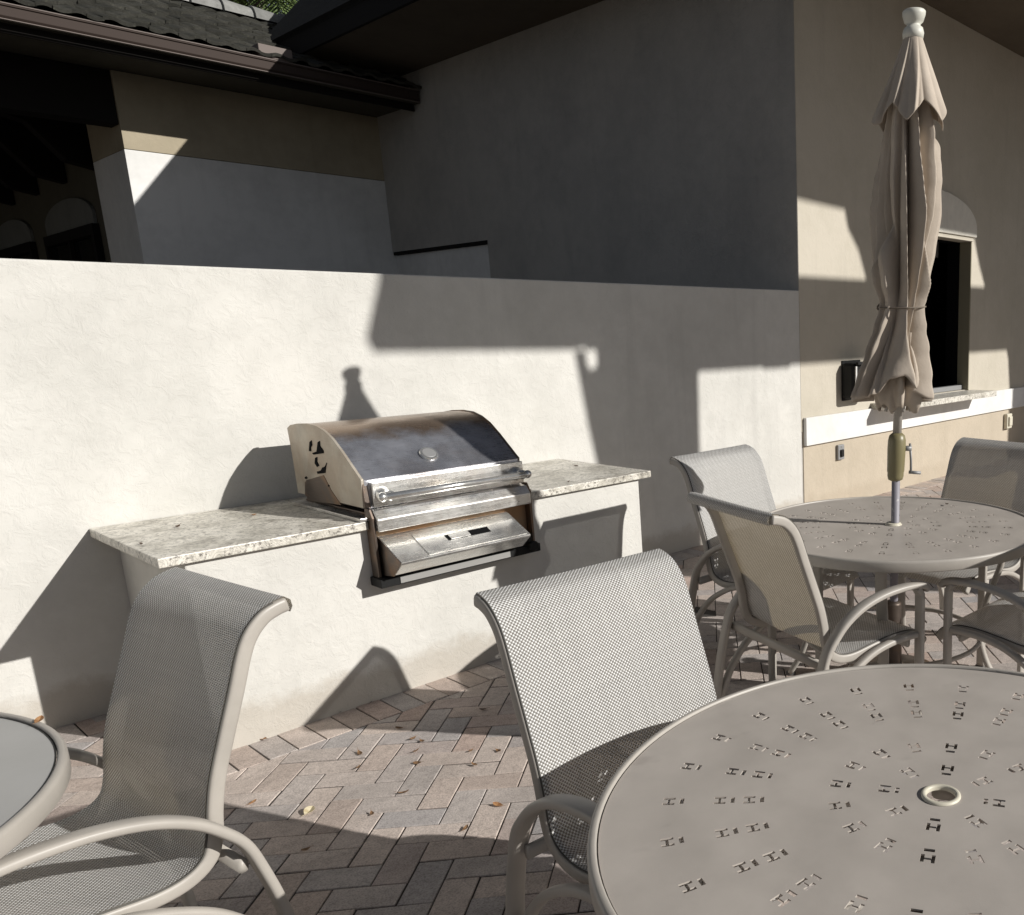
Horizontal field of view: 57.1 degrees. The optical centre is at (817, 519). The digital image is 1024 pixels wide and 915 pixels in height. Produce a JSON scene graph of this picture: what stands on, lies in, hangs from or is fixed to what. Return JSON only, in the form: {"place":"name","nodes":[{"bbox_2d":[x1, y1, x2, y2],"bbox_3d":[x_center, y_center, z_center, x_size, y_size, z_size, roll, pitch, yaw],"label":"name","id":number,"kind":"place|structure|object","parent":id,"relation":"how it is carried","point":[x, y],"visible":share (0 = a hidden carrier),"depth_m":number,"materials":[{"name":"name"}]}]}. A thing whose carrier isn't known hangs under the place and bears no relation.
{"place":"outdoors","nodes":[
{"label":"outdoors","id":0,"kind":"place"},
{"bbox_2d":[0,455,1023,914],"bbox_3d":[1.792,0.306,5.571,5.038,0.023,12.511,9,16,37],"label":"patio paving","id":1,"kind":"structure","parent":0,"point":[284,837],"depth_m":2.95,"materials":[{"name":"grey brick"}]},
{"bbox_2d":[0,712,70,858],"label":"patio table","id":2,"kind":"object","parent":1,"relation":"on","point":[35,775],"visible":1,"depth_m":1.65,"materials":[{"name":"grey metal"}]},
{"bbox_2d":[33,715,43,723],"bbox_3d":[-1.687,0.436,1.861,0.015,0.007,0.041,0,17,-24],"label":"dry leaf","id":3,"kind":"object","parent":2,"relation":"on","point":[38,718],"visible":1,"depth_m":1.87,"materials":[{"name":"brown plant"}]},
{"bbox_2d":[0,567,294,914],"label":"sling chair","id":4,"kind":"object","parent":1,"relation":"on","point":[208,834],"visible":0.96,"depth_m":1.90,"materials":[{"name":"grey fabric"}]},
{"bbox_2d":[302,806,314,815],"bbox_3d":[-1.661,0.954,2.803,0.032,0.009,0.056,9,20,0],"label":"dry leaf","id":5,"kind":"object","parent":1,"relation":"on","point":[308,809],"visible":1,"depth_m":2.81,"materials":[{"name":"beige plant"}]},
{"bbox_2d":[89,459,650,749],"bbox_3d":[-1.909,0.276,4.153,0.823,0.798,2.237,9,16,37],"label":"grill counter","id":6,"kind":"object","parent":1,"relation":"on","point":[343,635],"visible":0.59,"depth_m":3.55,"materials":[{"name":"white paint"}]},
{"bbox_2d":[287,410,540,588],"bbox_3d":[-1.796,-0.133,3.923,0.836,0.653,0.800,9,16,37],"label":"gas grill","id":7,"kind":"object","parent":6,"relation":"in","point":[425,495],"visible":1,"depth_m":3.73,"materials":[{"name":"metal"}]},
{"bbox_2d":[493,802,504,805],"bbox_3d":[-1.046,0.939,2.829,0.051,0.009,0.019,9,18,15],"label":"dry leaf","id":8,"kind":"object","parent":1,"relation":"on","point":[497,804],"visible":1,"depth_m":2.83,"materials":[{"name":"brown plant"}]},
{"bbox_2d":[474,548,856,914],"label":"sling chair","id":9,"kind":"object","parent":1,"relation":"on","point":[574,805],"visible":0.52,"depth_m":1.99,"materials":[{"name":"grey fabric"}]},
{"bbox_2d":[669,444,858,681],"bbox_3d":[-0.240,0.172,4.067,0.712,0.952,0.642,9,16,36],"label":"sling chair","id":10,"kind":"object","parent":1,"relation":"on","point":[721,575],"visible":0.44,"depth_m":4.01,"materials":[{"name":"grey fabric"}]},
{"bbox_2d":[587,664,1023,914],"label":"patio table","id":11,"kind":"object","parent":1,"relation":"on","point":[922,866],"visible":1,"depth_m":1.51,"materials":[{"name":"beige metal"}]},
{"bbox_2d":[687,492,930,740],"bbox_3d":[-0.025,0.358,3.211,0.712,0.952,0.642,-10,16,-37],"label":"sling chair","id":12,"kind":"object","parent":1,"relation":"on","point":[811,612],"visible":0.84,"depth_m":3.09,"materials":[{"name":"grey fabric"}]},
{"bbox_2d":[749,496,1023,720],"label":"patio table","id":13,"kind":"object","parent":1,"relation":"on","point":[829,540],"visible":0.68,"depth_m":3.48,"materials":[{"name":"grey metal"}]},
{"bbox_2d":[847,7,946,691],"bbox_3d":[0.314,-0.594,3.502,0.440,2.676,0.440,9,16,37],"label":"patio umbrella","id":14,"kind":"object","parent":1,"relation":"on","point":[894,375],"visible":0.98,"depth_m":3.35,"materials":[{"name":"brown fabric"}]},
{"bbox_2d":[875,437,1023,666],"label":"sling chair","id":15,"kind":"object","parent":1,"relation":"on","point":[985,574],"visible":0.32,"depth_m":4.27,"materials":[{"name":"grey fabric"}]},
{"bbox_2d":[936,556,1023,672],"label":"sling chair","id":16,"kind":"object","parent":1,"relation":"on","point":[1004,614],"visible":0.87,"depth_m":3.19,"materials":[{"name":"grey metal"}]},
{"label":"ground","id":17,"kind":"structure","parent":0,"visible":0},
{"bbox_2d":[0,0,421,273],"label":"courtyard building","id":18,"kind":"structure","parent":17,"relation":"on","point":[216,133],"depth_m":8.89,"materials":[{"name":"paint"}]},
{"bbox_2d":[0,242,38,259],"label":"window","id":19,"kind":"structure","parent":18,"relation":"in","point":[28,250],"depth_m":11.63,"materials":[{"name":"black glass"}]},
{"bbox_2d":[43,223,105,261],"bbox_3d":[-8.878,-2.510,10.424,2.130,1.879,0.068,9,16,37],"label":"window","id":20,"kind":"structure","parent":18,"relation":"in","point":[83,243],"depth_m":10.11,"materials":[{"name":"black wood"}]},
{"bbox_2d":[228,0,298,14],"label":"palm tree","id":21,"kind":"object","parent":17,"relation":"on","point":[278,6],"visible":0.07,"depth_m":13.63,"materials":[{"name":"green plant"}]},
{"bbox_2d":[0,258,801,728],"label":"garden wall","id":22,"kind":"structure","parent":17,"relation":"on","point":[134,392],"depth_m":3.91,"materials":[{"name":"white paint"}]},
{"bbox_2d":[268,0,1023,502],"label":"clubhouse","id":23,"kind":"structure","parent":17,"relation":"on","point":[702,142],"depth_m":7.87,"materials":[{"name":"grey paint"}]},
{"bbox_2d":[836,444,843,459],"bbox_3d":[0.207,-0.579,7.431,0.043,0.130,0.090,9,16,37],"label":"outlet cover","id":24,"kind":"object","parent":23,"relation":"attached to","point":[840,452],"visible":1,"depth_m":7.41,"materials":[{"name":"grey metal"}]},
{"bbox_2d":[841,360,861,400],"bbox_3d":[0.361,-1.195,7.404,0.178,0.340,0.312,9,16,37],"label":"wall lantern","id":25,"kind":"object","parent":23,"relation":"attached to","point":[849,370],"depth_m":7.29,"materials":[{"name":"black metal"}]},
{"bbox_2d":[870,233,996,409],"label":"serving window","id":26,"kind":"structure","parent":23,"relation":"in","point":[948,303],"depth_m":9.13,"materials":[{"name":"brown glass"}]},
{"bbox_2d":[1004,413,1012,428],"bbox_3d":[2.218,-1.136,9.955,0.068,0.170,0.130,9,16,37],"label":"outlet cover","id":27,"kind":"object","parent":23,"relation":"attached to","point":[1008,420],"visible":1,"depth_m":9.92,"materials":[{"name":"beige plastic"}]}
]}

